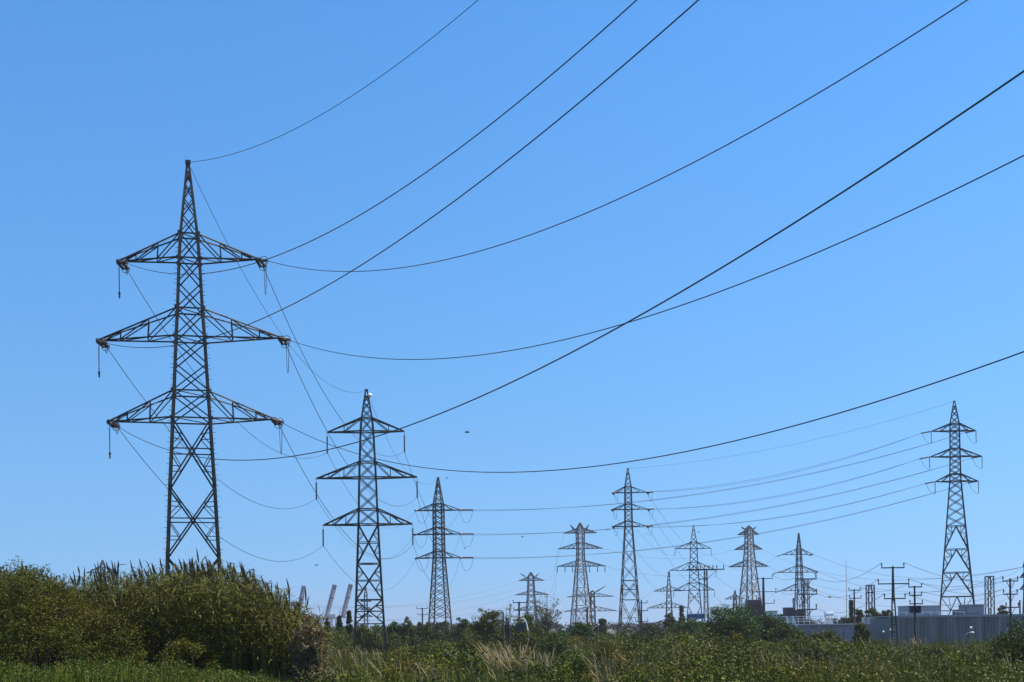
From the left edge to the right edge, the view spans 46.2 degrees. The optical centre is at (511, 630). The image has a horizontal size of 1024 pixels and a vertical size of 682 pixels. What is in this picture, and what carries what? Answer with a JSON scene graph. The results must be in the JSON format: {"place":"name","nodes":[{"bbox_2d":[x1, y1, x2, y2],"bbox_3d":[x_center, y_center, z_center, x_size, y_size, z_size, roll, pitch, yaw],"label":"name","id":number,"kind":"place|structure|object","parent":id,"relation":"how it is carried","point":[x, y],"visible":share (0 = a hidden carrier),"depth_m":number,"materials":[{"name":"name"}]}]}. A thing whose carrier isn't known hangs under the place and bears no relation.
{"place":"outdoors","nodes":[
{"label":"outdoors","id":0,"kind":"place"},
{"bbox_2d":[451,639,536,681],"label":"pampas grass","id":1,"kind":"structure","parent":0,"point":[508,659],"depth_m":65.88,"materials":[{"name":"beige plant"}]},
{"bbox_2d":[0,629,1023,681],"bbox_3d":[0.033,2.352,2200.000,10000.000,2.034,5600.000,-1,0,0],"label":"ground","id":2,"kind":"structure","parent":0,"point":[610,631],"depth_m":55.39,"materials":[{"name":"green plant"}]},
{"bbox_2d":[0,556,231,673],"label":"thicket","id":3,"kind":"object","parent":2,"relation":"on","point":[63,634],"visible":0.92,"depth_m":46.48,"materials":[{"name":"green plant"}]},
{"bbox_2d":[0,654,294,681],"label":"weeds","id":4,"kind":"object","parent":2,"relation":"on","point":[179,669],"visible":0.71,"depth_m":37.14,"materials":[{"name":"green plant"}]},
{"bbox_2d":[0,548,336,680],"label":"reed bed","id":5,"kind":"object","parent":2,"relation":"on","point":[244,624],"visible":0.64,"depth_m":48.48,"materials":[{"name":"green plant"}]},
{"bbox_2d":[95,160,290,580],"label":"lattice pylon","id":6,"kind":"object","parent":2,"relation":"on","point":[120,263],"visible":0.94,"depth_m":90.36,"materials":[{"name":"metal"}]},
{"bbox_2d":[109,350,315,508],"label":"power line","id":7,"kind":"object","parent":6,"relation":"attached to","point":[183,446],"visible":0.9,"depth_m":107.67,"materials":[{"name":"metal"}]},
{"bbox_2d":[119,429,320,561],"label":"power line","id":8,"kind":"object","parent":6,"relation":"attached to","point":[195,516],"visible":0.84,"depth_m":111.22,"materials":[{"name":"metal"}]},
{"bbox_2d":[128,272,325,457],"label":"power line","id":9,"kind":"object","parent":6,"relation":"attached to","point":[192,369],"visible":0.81,"depth_m":105.24,"materials":[{"name":"metal"}]},
{"bbox_2d":[190,167,365,392],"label":"power line","id":10,"kind":"object","parent":6,"relation":"attached to","point":[253,290],"visible":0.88,"depth_m":108.39,"materials":[{"name":"metal"}]},
{"bbox_2d":[265,271,402,456],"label":"power line","id":11,"kind":"object","parent":6,"relation":"attached to","point":[312,372],"visible":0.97,"depth_m":109.24,"materials":[{"name":"metal"}]},
{"bbox_2d":[193,0,477,161],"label":"power line","id":12,"kind":"object","parent":6,"relation":"attached to","point":[353,94],"visible":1,"depth_m":65.45,"materials":[{"name":"metal"}]},
{"bbox_2d":[280,428,412,558],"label":"power line","id":13,"kind":"object","parent":6,"relation":"attached to","point":[325,507],"visible":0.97,"depth_m":109.78,"materials":[{"name":"metal"}]},
{"bbox_2d":[287,348,414,505],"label":"power line","id":14,"kind":"object","parent":6,"relation":"attached to","point":[329,435],"visible":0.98,"depth_m":108.62,"materials":[{"name":"metal"}]},
{"bbox_2d":[125,0,636,274],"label":"power line","id":15,"kind":"object","parent":6,"relation":"attached to","point":[433,166],"visible":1,"depth_m":47.35,"materials":[{"name":"metal"}]},
{"bbox_2d":[104,0,698,347],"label":"power line","id":16,"kind":"object","parent":6,"relation":"attached to","point":[686,10],"visible":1,"depth_m":42.08,"materials":[{"name":"metal"}]},
{"bbox_2d":[116,70,1023,460],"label":"power line","id":17,"kind":"object","parent":6,"relation":"attached to","point":[678,292],"visible":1,"depth_m":32.98,"materials":[{"name":"metal"}]},
{"bbox_2d":[266,0,967,271],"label":"power line","id":18,"kind":"object","parent":6,"relation":"attached to","point":[679,169],"visible":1,"depth_m":49.13,"materials":[{"name":"metal"}]},
{"bbox_2d":[283,351,1023,472],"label":"power line","id":19,"kind":"object","parent":6,"relation":"attached to","point":[716,444],"visible":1,"depth_m":48.66,"materials":[{"name":"metal"}]},
{"bbox_2d":[290,155,1023,359],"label":"power line","id":20,"kind":"object","parent":6,"relation":"attached to","point":[721,290],"visible":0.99,"depth_m":49.30,"materials":[{"name":"metal"}]},
{"bbox_2d":[284,611,334,681],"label":"shrub","id":21,"kind":"object","parent":2,"relation":"on","point":[313,662],"visible":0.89,"depth_m":46.27,"materials":[{"name":"green plant"}]},
{"bbox_2d":[309,584,336,626],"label":"harbour crane","id":22,"kind":"object","parent":2,"relation":"on","point":[330,602],"visible":0.59,"depth_m":1447.95,"materials":[{"name":"grey paint"}]},
{"bbox_2d":[322,584,352,626],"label":"harbour crane","id":23,"kind":"object","parent":2,"relation":"on","point":[343,613],"visible":0.65,"depth_m":1447.95,"materials":[{"name":"grey paint"}]},
{"bbox_2d":[327,648,355,668],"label":"shrub","id":24,"kind":"object","parent":2,"relation":"on","point":[345,651],"visible":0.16,"depth_m":74.73,"materials":[{"name":"green plant"}]},
{"bbox_2d":[343,609,353,645],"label":"tree","id":25,"kind":"object","parent":2,"relation":"on","point":[349,627],"visible":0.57,"depth_m":199.74,"materials":[{"name":"green plant"}]},
{"bbox_2d":[315,389,417,652],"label":"lattice pylon","id":26,"kind":"object","parent":2,"relation":"on","point":[371,419],"visible":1,"depth_m":162.09,"materials":[{"name":"metal"}]},
{"bbox_2d":[360,589,372,629],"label":"lattice pylon","id":27,"kind":"object","parent":2,"relation":"on","point":[364,609],"visible":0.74,"depth_m":319.53,"materials":[{"name":"metal"}]},
{"bbox_2d":[356,624,387,653],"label":"tree","id":28,"kind":"object","parent":2,"relation":"on","point":[362,639],"visible":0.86,"depth_m":175.24,"materials":[{"name":"green plant"}]},
{"bbox_2d":[376,665,401,681],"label":"shrub","id":29,"kind":"object","parent":2,"relation":"on","point":[391,669],"visible":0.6,"depth_m":46.90,"materials":[{"name":"green plant"}]},
{"bbox_2d":[386,620,404,639],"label":"tree","id":30,"kind":"object","parent":2,"relation":"on","point":[395,626],"visible":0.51,"depth_m":208.99,"materials":[{"name":"green plant"}]},
{"bbox_2d":[399,616,416,646],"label":"tree","id":31,"kind":"object","parent":2,"relation":"on","point":[405,630],"visible":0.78,"depth_m":204.43,"materials":[{"name":"green plant"}]},
{"bbox_2d":[415,621,435,638],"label":"tree","id":32,"kind":"object","parent":2,"relation":"on","point":[426,629],"visible":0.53,"depth_m":224.16,"materials":[{"name":"green plant"}]},
{"bbox_2d":[412,639,449,657],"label":"shrub","id":33,"kind":"object","parent":2,"relation":"on","point":[440,646],"visible":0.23,"depth_m":109.37,"materials":[{"name":"green plant"}]},
{"bbox_2d":[413,477,473,632],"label":"lattice pylon","id":34,"kind":"object","parent":2,"relation":"on","point":[435,528],"visible":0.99,"depth_m":249.38,"materials":[{"name":"metal"}]},
{"bbox_2d":[452,617,471,635],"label":"tree","id":35,"kind":"object","parent":2,"relation":"on","point":[463,624],"visible":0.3,"depth_m":229.39,"materials":[{"name":"green plant"}]},
{"bbox_2d":[447,637,480,657],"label":"shrub","id":36,"kind":"object","parent":2,"relation":"on","point":[462,645],"visible":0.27,"depth_m":119.70,"materials":[{"name":"green plant"}]},
{"bbox_2d":[454,645,490,681],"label":"shrub","id":37,"kind":"object","parent":2,"relation":"on","point":[483,667],"visible":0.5,"depth_m":51.84,"materials":[{"name":"green plant"}]},
{"bbox_2d":[467,607,505,645],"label":"tree","id":38,"kind":"object","parent":2,"relation":"on","point":[483,625],"visible":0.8,"depth_m":188.60,"materials":[{"name":"green plant"}]},
{"bbox_2d":[500,604,516,647],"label":"tree","id":39,"kind":"object","parent":2,"relation":"on","point":[507,621],"visible":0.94,"depth_m":184.88,"materials":[{"name":"green plant"}]},
{"bbox_2d":[512,630,541,649],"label":"shrub","id":40,"kind":"object","parent":2,"relation":"on","point":[522,638],"visible":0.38,"depth_m":149.44,"materials":[{"name":"green plant"}]},
{"bbox_2d":[510,612,550,639],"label":"tree","id":41,"kind":"object","parent":2,"relation":"on","point":[531,623],"visible":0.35,"depth_m":194.12,"materials":[{"name":"green plant"}]},
{"bbox_2d":[516,572,549,624],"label":"lattice pylon","id":42,"kind":"object","parent":2,"relation":"on","point":[533,585],"visible":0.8,"depth_m":818.66,"materials":[{"name":"metal"}]},
{"bbox_2d":[528,593,565,637],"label":"tree","id":43,"kind":"object","parent":2,"relation":"on","point":[546,622],"visible":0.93,"depth_m":189.59,"materials":[{"name":"green plant"}]},
{"bbox_2d":[529,632,575,658],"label":"shrub","id":44,"kind":"object","parent":2,"relation":"on","point":[549,646],"visible":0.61,"depth_m":119.52,"materials":[{"name":"green plant"}]},
{"bbox_2d":[327,621,807,652],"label":"undergrowth","id":45,"kind":"object","parent":2,"relation":"on","point":[339,639],"visible":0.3,"depth_m":192.43,"materials":[{"name":"green plant"}]},
{"bbox_2d":[551,649,594,681],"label":"shrub","id":46,"kind":"object","parent":2,"relation":"on","point":[582,664],"visible":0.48,"depth_m":55.75,"materials":[{"name":"green plant"}]},
{"bbox_2d":[557,523,605,632],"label":"lattice pylon","id":47,"kind":"object","parent":2,"relation":"on","point":[584,564],"visible":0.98,"depth_m":598.70,"materials":[{"name":"metal"}]},
{"bbox_2d":[567,621,595,638],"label":"tree","id":48,"kind":"object","parent":2,"relation":"on","point":[587,628],"visible":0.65,"depth_m":204.07,"materials":[{"name":"green plant"}]},
{"bbox_2d":[330,618,839,634],"bbox_3d":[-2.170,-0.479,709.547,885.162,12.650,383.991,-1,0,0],"label":"woods","id":49,"kind":"object","parent":2,"relation":"on","point":[557,626],"visible":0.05,"depth_m":606.06,"materials":[{"name":"green plant"}]},
{"bbox_2d":[564,586,616,626],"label":"lattice pylon","id":50,"kind":"object","parent":2,"relation":"on","point":[594,607],"visible":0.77,"depth_m":718.81,"materials":[{"name":"metal"}]},
{"bbox_2d":[595,618,607,634],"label":"tree","id":51,"kind":"object","parent":2,"relation":"on","point":[602,622],"visible":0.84,"depth_m":329.30,"materials":[{"name":"green plant"}]},
{"bbox_2d":[584,640,624,666],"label":"shrub","id":52,"kind":"object","parent":2,"relation":"on","point":[601,651],"visible":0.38,"depth_m":87.56,"materials":[{"name":"green plant"}]},
{"bbox_2d":[611,468,653,634],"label":"lattice pylon","id":53,"kind":"object","parent":2,"relation":"on","point":[620,626],"visible":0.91,"depth_m":299.37,"materials":[{"name":"metal"}]},
{"bbox_2d":[622,459,917,509],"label":"power line","id":54,"kind":"object","parent":53,"relation":"hanging from","point":[749,500],"visible":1,"depth_m":271.38,"materials":[{"name":"grey metal"}]},
{"bbox_2d":[621,633,669,667],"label":"shrub","id":55,"kind":"object","parent":2,"relation":"on","point":[651,644],"visible":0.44,"depth_m":77.69,"materials":[{"name":"green plant"}]},
{"bbox_2d":[642,623,659,632],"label":"tree","id":56,"kind":"object","parent":2,"relation":"on","point":[652,626],"visible":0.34,"depth_m":308.70,"materials":[{"name":"green plant"}]},
{"bbox_2d":[287,628,1023,681],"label":"scrub","id":57,"kind":"object","parent":2,"relation":"on","point":[663,674],"visible":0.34,"depth_m":49.53,"materials":[{"name":"green plant"}]},
{"bbox_2d":[309,636,1023,681],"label":"dry grass","id":58,"kind":"structure","parent":2,"relation":"on","point":[801,658],"depth_m":46.76,"materials":[{"name":"plant"}]},
{"bbox_2d":[649,572,686,624],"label":"lattice pylon","id":59,"kind":"object","parent":2,"relation":"on","point":[667,590],"visible":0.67,"depth_m":699.00,"materials":[{"name":"metal"}]},
{"bbox_2d":[662,612,676,630],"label":"tree","id":60,"kind":"object","parent":2,"relation":"on","point":[668,621],"visible":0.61,"depth_m":299.54,"materials":[{"name":"green plant"}]},
{"bbox_2d":[666,615,706,636],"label":"tree","id":61,"kind":"object","parent":2,"relation":"on","point":[683,625],"visible":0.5,"depth_m":210.54,"materials":[{"name":"green plant"}]},
{"bbox_2d":[669,525,714,623],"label":"lattice pylon","id":62,"kind":"object","parent":2,"relation":"on","point":[697,548],"visible":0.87,"depth_m":399.05,"materials":[{"name":"metal"}]},
{"bbox_2d":[686,565,724,621],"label":"lattice mast","id":63,"kind":"object","parent":2,"relation":"on","point":[706,584],"visible":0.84,"depth_m":284.70,"materials":[{"name":"metal"}]},
{"bbox_2d":[722,630,744,648],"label":"shrub","id":64,"kind":"object","parent":2,"relation":"on","point":[735,638],"visible":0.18,"depth_m":129.87,"materials":[{"name":"green plant"}]},
{"bbox_2d":[702,600,766,642],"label":"tree","id":65,"kind":"object","parent":2,"relation":"on","point":[735,619],"visible":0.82,"depth_m":176.53,"materials":[{"name":"green plant"}]},
{"bbox_2d":[729,525,768,615],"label":"lattice pylon","id":66,"kind":"object","parent":2,"relation":"on","point":[748,532],"visible":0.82,"depth_m":648.72,"materials":[{"name":"metal"}]},
{"bbox_2d":[745,596,761,621],"bbox_3d":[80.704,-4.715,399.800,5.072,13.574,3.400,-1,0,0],"label":"transformer","id":67,"kind":"object","parent":2,"relation":"on","point":[753,603],"visible":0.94,"depth_m":398.50,"materials":[{"name":"grey paint"}]},
{"bbox_2d":[751,575,775,613],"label":"utility pole","id":68,"kind":"object","parent":2,"relation":"on","point":[763,591],"visible":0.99,"depth_m":269.78,"materials":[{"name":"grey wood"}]},
{"bbox_2d":[750,611,785,642],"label":"tree","id":69,"kind":"object","parent":2,"relation":"on","point":[768,621],"visible":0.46,"depth_m":182.91,"materials":[{"name":"green plant"}]},
{"bbox_2d":[765,621,811,642],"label":"tree","id":70,"kind":"object","parent":2,"relation":"on","point":[780,631],"visible":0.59,"depth_m":172.06,"materials":[{"name":"green plant"}]},
{"bbox_2d":[773,533,817,608],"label":"lattice pylon","id":71,"kind":"object","parent":2,"relation":"on","point":[800,572],"visible":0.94,"depth_m":429.57,"materials":[{"name":"metal"}]},
{"bbox_2d":[784,635,818,653],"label":"shrub","id":72,"kind":"object","parent":2,"relation":"on","point":[798,640],"visible":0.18,"depth_m":104.60,"materials":[{"name":"green plant"}]},
{"bbox_2d":[783,645,829,666],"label":"shrub","id":73,"kind":"object","parent":2,"relation":"on","point":[808,651],"visible":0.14,"depth_m":77.48,"materials":[{"name":"green plant"}]},
{"bbox_2d":[796,573,817,623],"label":"lattice mast","id":74,"kind":"object","parent":2,"relation":"on","point":[806,591],"visible":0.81,"depth_m":234.60,"materials":[{"name":"grey metal"}]},
{"bbox_2d":[806,628,841,644],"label":"shrub","id":75,"kind":"object","parent":2,"relation":"on","point":[828,635],"visible":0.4,"depth_m":167.31,"materials":[{"name":"green plant"}]},
{"bbox_2d":[791,623,870,641],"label":"building","id":76,"kind":"structure","parent":2,"relation":"on","point":[846,631],"depth_m":203.00,"materials":[{"name":"grey concrete"}]},
{"bbox_2d":[783,607,795,623],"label":"plant block","id":77,"kind":"structure","parent":76,"relation":"on","point":[788,611],"depth_m":298.00,"materials":[{"name":"metal"}]},
{"bbox_2d":[795,609,805,623],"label":"plant block","id":78,"kind":"structure","parent":76,"relation":"on","point":[798,612],"depth_m":303.00,"materials":[{"name":"brick"}]},
{"bbox_2d":[774,616,837,623],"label":"roof railing","id":79,"kind":"object","parent":76,"relation":"on","point":[820,618],"visible":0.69,"depth_m":203.47,"materials":[{"name":"white metal"}]},
{"bbox_2d":[824,611,833,623],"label":"ventilation duct","id":80,"kind":"object","parent":76,"relation":"on","point":[828,614],"visible":1,"depth_m":204.05,"materials":[{"name":"metal"}]},
{"bbox_2d":[833,615,853,623],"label":"tree","id":81,"kind":"object","parent":2,"relation":"on","point":[845,620],"visible":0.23,"depth_m":299.33,"materials":[{"name":"green plant"}]},
{"bbox_2d":[855,609,864,622],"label":"tree","id":82,"kind":"object","parent":2,"relation":"on","point":[859,613],"visible":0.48,"depth_m":309.44,"materials":[{"name":"green plant"}]},
{"bbox_2d":[852,621,871,642],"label":"shrub","id":83,"kind":"object","parent":2,"relation":"on","point":[857,628],"visible":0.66,"depth_m":169.79,"materials":[{"name":"green plant"}]},
{"bbox_2d":[865,585,874,615],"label":"gantry column","id":84,"kind":"structure","parent":2,"relation":"on","point":[868,601],"depth_m":299.26,"materials":[{"name":"metal"}]},
{"bbox_2d":[861,607,882,624],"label":"tree","id":85,"kind":"object","parent":2,"relation":"on","point":[873,612],"visible":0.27,"depth_m":259.29,"materials":[{"name":"green plant"}]},
{"bbox_2d":[878,563,908,646],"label":"utility pole","id":86,"kind":"object","parent":2,"relation":"on","point":[893,598],"visible":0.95,"depth_m":157.88,"materials":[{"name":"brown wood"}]},
{"bbox_2d":[847,643,942,675],"bbox_3d":[19.833,1.699,61.900,5.187,2.147,4.885,-1,0,-20],"label":"shrub","id":87,"kind":"object","parent":2,"relation":"on","point":[898,660],"visible":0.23,"depth_m":61.68,"materials":[{"name":"green plant"}]},
{"bbox_2d":[908,583,922,645],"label":"utility pole","id":88,"kind":"object","parent":2,"relation":"on","point":[914,609],"visible":0.96,"depth_m":161.78,"materials":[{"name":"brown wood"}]},
{"bbox_2d":[907,647,946,664],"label":"shrub","id":89,"kind":"object","parent":2,"relation":"on","point":[931,651],"visible":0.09,"depth_m":75.69,"materials":[{"name":"green plant"}]},
{"bbox_2d":[869,611,1023,646],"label":"warehouse","id":90,"kind":"structure","parent":2,"relation":"on","point":[934,627],"depth_m":172.00,"materials":[{"name":"metal"}]},
{"bbox_2d":[897,605,939,615],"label":"rooftop unit","id":91,"kind":"object","parent":90,"relation":"on","point":[930,609],"visible":0.68,"depth_m":175.50,"materials":[{"name":"metal"}]},
{"bbox_2d":[958,604,984,614],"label":"rooftop unit","id":92,"kind":"object","parent":90,"relation":"on","point":[974,609],"visible":0.96,"depth_m":176.50,"materials":[{"name":"metal"}]},
{"bbox_2d":[919,401,982,614],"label":"lattice pylon","id":93,"kind":"object","parent":2,"relation":"on","point":[960,474],"visible":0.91,"depth_m":241.04,"materials":[{"name":"metal"}]},
{"bbox_2d":[430,433,962,510],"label":"power line","id":94,"kind":"object","parent":93,"relation":"attached to","point":[712,491],"visible":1,"depth_m":245.49,"materials":[{"name":"grey metal"}]},
{"bbox_2d":[431,458,970,534],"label":"power line","id":95,"kind":"object","parent":93,"relation":"attached to","point":[732,513],"visible":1,"depth_m":244.97,"materials":[{"name":"grey metal"}]},
{"bbox_2d":[439,483,966,558],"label":"power line","id":96,"kind":"object","parent":93,"relation":"attached to","point":[698,543],"visible":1,"depth_m":245.19,"materials":[{"name":"grey metal"}]},
{"bbox_2d":[514,437,949,509],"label":"power line","id":97,"kind":"object","parent":93,"relation":"attached to","point":[730,489],"visible":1,"depth_m":244.64,"materials":[{"name":"grey metal"}]},
{"bbox_2d":[523,458,969,533],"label":"power line","id":98,"kind":"object","parent":93,"relation":"attached to","point":[738,513],"visible":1,"depth_m":244.31,"materials":[{"name":"grey metal"}]},
{"bbox_2d":[949,649,984,667],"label":"shrub","id":99,"kind":"object","parent":2,"relation":"on","point":[973,652],"visible":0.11,"depth_m":67.57,"materials":[{"name":"green plant"}]},
{"bbox_2d":[984,576,994,613],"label":"gantry column","id":100,"kind":"structure","parent":2,"relation":"on","point":[985,590],"depth_m":299.98,"materials":[{"name":"metal"}]},
{"bbox_2d":[983,617,1023,664],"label":"shrub","id":101,"kind":"object","parent":2,"relation":"on","point":[1005,642],"visible":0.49,"depth_m":59.83,"materials":[{"name":"green plant"}]},
{"bbox_2d":[1002,576,1018,637],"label":"utility pole","id":102,"kind":"object","parent":2,"relation":"on","point":[1010,607],"visible":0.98,"depth_m":159.85,"materials":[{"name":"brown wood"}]},
{"bbox_2d":[0,0,1023,631],"label":"sky","id":103,"kind":"structure","parent":0,"point":[104,104],"materials":[{"name":"blue"}]},
{"bbox_2d":[499,645,553,673],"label":"pampas grass","id":104,"kind":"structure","parent":0,"point":[546,659],"depth_m":70.05,"materials":[{"name":"beige plant"}]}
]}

